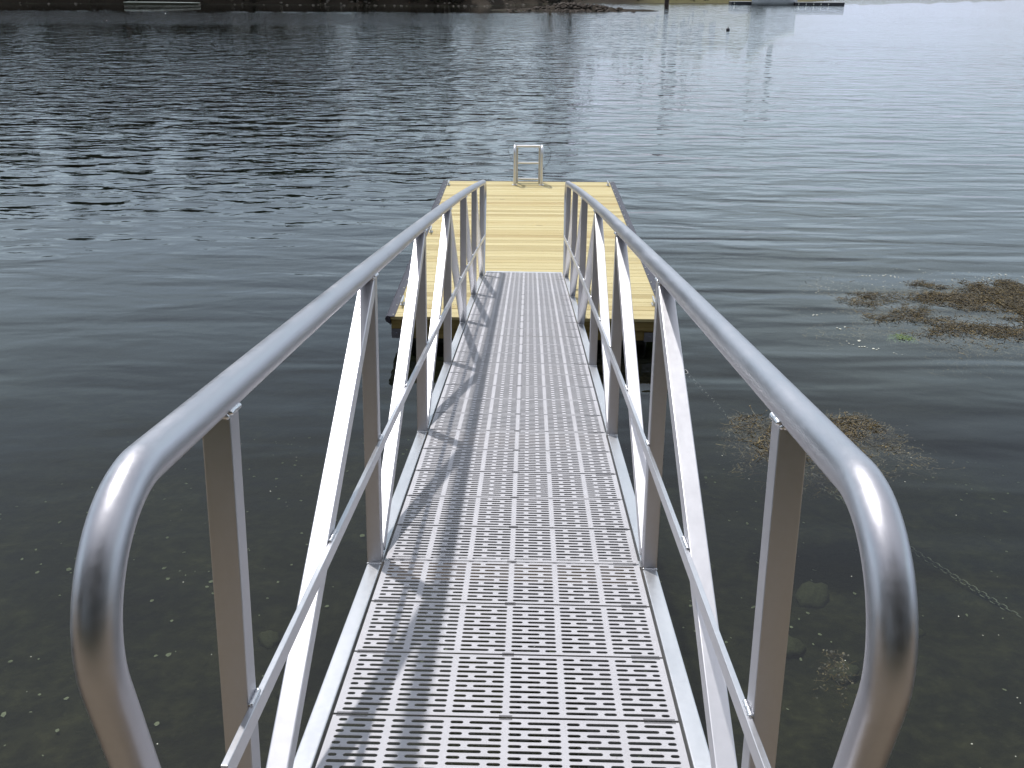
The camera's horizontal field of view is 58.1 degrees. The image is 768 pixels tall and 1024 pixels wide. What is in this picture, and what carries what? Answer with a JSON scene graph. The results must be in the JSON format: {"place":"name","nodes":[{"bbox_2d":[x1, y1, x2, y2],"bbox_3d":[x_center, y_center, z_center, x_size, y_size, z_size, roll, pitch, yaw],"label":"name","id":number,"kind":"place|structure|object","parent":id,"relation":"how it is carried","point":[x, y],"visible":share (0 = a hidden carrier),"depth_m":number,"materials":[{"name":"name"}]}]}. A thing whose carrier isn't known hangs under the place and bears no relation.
{"place":"outdoors","nodes":[
{"label":"outdoors","id":0,"kind":"place"},
{"bbox_2d":[0,0,1023,767],"bbox_3d":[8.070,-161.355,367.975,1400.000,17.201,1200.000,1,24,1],"label":"ground","id":1,"kind":"structure","parent":0,"point":[130,312],"depth_m":15.45,"materials":[{"name":"grey liquid"}]},
{"bbox_2d":[257,630,279,649],"bbox_3d":[-1.803,1.902,6.832,0.160,0.096,0.203,-7,34,-22],"label":"submerged stone","id":2,"kind":"object","parent":1,"relation":"on","point":[268,639],"visible":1,"depth_m":6.80,"materials":[{"name":"grey stone"}]},
{"bbox_2d":[19,0,557,5],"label":"shore stones","id":3,"kind":"object","parent":1,"relation":"on","point":[327,1],"visible":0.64,"depth_m":144.12,"materials":[{"name":"grey stone"}]},
{"bbox_2d":[88,0,708,4],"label":"bank undergrowth","id":4,"kind":"object","parent":1,"relation":"on","point":[452,1],"visible":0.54,"depth_m":144.16,"materials":[{"name":"green plant"}]},
{"bbox_2d":[0,437,1019,760],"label":"shell bits","id":5,"kind":"object","parent":1,"relation":"on","point":[364,535],"visible":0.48,"depth_m":7.58,"materials":[{"name":"white"}]},
{"bbox_2d":[506,2,643,11],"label":"weedy ledge","id":6,"kind":"object","parent":1,"relation":"on","point":[563,6],"visible":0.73,"depth_m":122.10,"materials":[{"name":"brown plant"}]},
{"bbox_2d":[786,635,805,658],"bbox_3d":[2.094,1.979,6.891,0.212,0.124,0.236,4,24,9],"label":"submerged stone","id":7,"kind":"object","parent":1,"relation":"on","point":[796,647],"visible":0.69,"depth_m":6.84,"materials":[{"name":"grey stone"}]},
{"bbox_2d":[795,581,828,608],"bbox_3d":[2.508,1.775,7.662,0.272,0.162,0.345,24,40,29],"label":"submerged stone","id":8,"kind":"object","parent":1,"relation":"on","point":[809,594],"visible":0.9,"depth_m":7.61,"materials":[{"name":"grey stone"}]},
{"bbox_2d":[827,661,860,685],"bbox_3d":[2.369,2.075,6.587,0.244,0.115,0.192,-17,34,-16],"label":"submerged stone","id":9,"kind":"object","parent":1,"relation":"on","point":[854,670],"visible":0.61,"depth_m":6.55,"materials":[{"name":"grey stone"}]},
{"bbox_2d":[919,628,925,637],"bbox_3d":[3.060,1.920,7.086,0.244,0.115,0.192,4,25,-21],"label":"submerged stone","id":10,"kind":"object","parent":1,"relation":"on","point":[922,633],"visible":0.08,"depth_m":7.06,"materials":[{"name":"grey stone"}]},
{"bbox_2d":[0,0,1023,218],"bbox_3d":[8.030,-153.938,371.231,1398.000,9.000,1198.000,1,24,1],"label":"water","id":11,"kind":"structure","parent":0,"point":[852,17],"depth_m":46.37,"materials":[{"name":"liquid"}]},
{"bbox_2d":[124,0,199,3],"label":"moored hull","id":12,"kind":"object","parent":11,"relation":"on","point":[161,2],"visible":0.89,"depth_m":142.09,"materials":[{"name":"plastic"}]},
{"bbox_2d":[385,180,655,358],"bbox_3d":[0.245,-1.972,13.496,3.135,0.651,7.409,1,24,1],"label":"wooden float","id":13,"kind":"object","parent":11,"relation":"on","point":[524,226],"visible":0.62,"depth_m":12.87,"materials":[{"name":"yellow wood"}]},
{"bbox_2d":[70,180,918,767],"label":"gangway","id":14,"kind":"object","parent":13,"relation":"on","point":[514,306],"visible":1,"depth_m":2.61,"materials":[{"name":"metal"}]},
{"bbox_2d":[508,144,550,185],"bbox_3d":[0.306,-3.648,16.563,0.767,1.294,0.334,1,24,1],"label":"swim ladder","id":15,"kind":"object","parent":13,"relation":"attached to","point":[515,168],"visible":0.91,"depth_m":16.40,"materials":[{"name":"metal"}]},
{"bbox_2d":[685,370,1021,617],"bbox_3d":[3.484,1.065,7.945,0.770,1.123,6.450,-13,27,-28],"label":"mooring chain","id":16,"kind":"object","parent":13,"relation":"attached to","point":[916,552],"visible":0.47,"depth_m":8.08,"materials":[{"name":"grey metal"}]},
{"bbox_2d":[26,269,1022,756],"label":"foam flecks","id":17,"kind":"object","parent":11,"relation":"on","point":[836,327],"visible":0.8,"depth_m":10.90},
{"bbox_2d":[729,1,751,4],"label":"mooring float","id":18,"kind":"object","parent":11,"relation":"on","point":[742,2],"visible":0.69,"depth_m":159.63,"materials":[{"name":"plastic"}]},
{"bbox_2d":[752,0,797,4],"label":"motorboat","id":19,"kind":"object","parent":11,"relation":"on","point":[772,2],"visible":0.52,"depth_m":156.30,"materials":[{"name":"plastic"}]},
{"bbox_2d":[794,2,844,5],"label":"mooring float","id":20,"kind":"object","parent":11,"relation":"on","point":[823,3],"visible":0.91,"depth_m":156.10,"materials":[{"name":"plastic"}]},
{"bbox_2d":[811,649,857,727],"bbox_3d":[1.980,1.883,5.713,0.259,0.464,0.356,-8,25,-19],"label":"rockweed sprig","id":21,"kind":"object","parent":11,"relation":"in","point":[834,666],"visible":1,"depth_m":5.66,"materials":[{"name":"brown plant"}]},
{"bbox_2d":[714,405,964,501],"bbox_3d":[2.893,0.609,8.317,2.137,0.302,1.456,1,24,1],"label":"rockweed clump","id":22,"kind":"object","parent":11,"relation":"in","point":[854,429],"visible":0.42,"depth_m":8.29,"materials":[{"name":"brown plant"}]},
{"bbox_2d":[886,333,917,343],"bbox_3d":[4.506,-0.544,10.665,0.393,0.061,0.341,1,24,1],"label":"green algae","id":23,"kind":"object","parent":11,"relation":"in","point":[903,337],"visible":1,"depth_m":10.63,"materials":[{"name":"green plant"}]},
{"bbox_2d":[787,275,1023,380],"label":"rockweed mat","id":24,"kind":"object","parent":11,"relation":"in","point":[1006,298],"visible":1,"depth_m":11.50,"materials":[{"name":"brown plant"}]},
{"bbox_2d":[710,563,714,574],"bbox_3d":[1.734,1.653,8.238,0.160,0.096,0.203,-24,39,-24],"label":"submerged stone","id":25,"kind":"object","parent":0,"point":[712,569],"visible":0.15,"depth_m":8.19,"materials":[{"name":"grey stone"}]}
]}

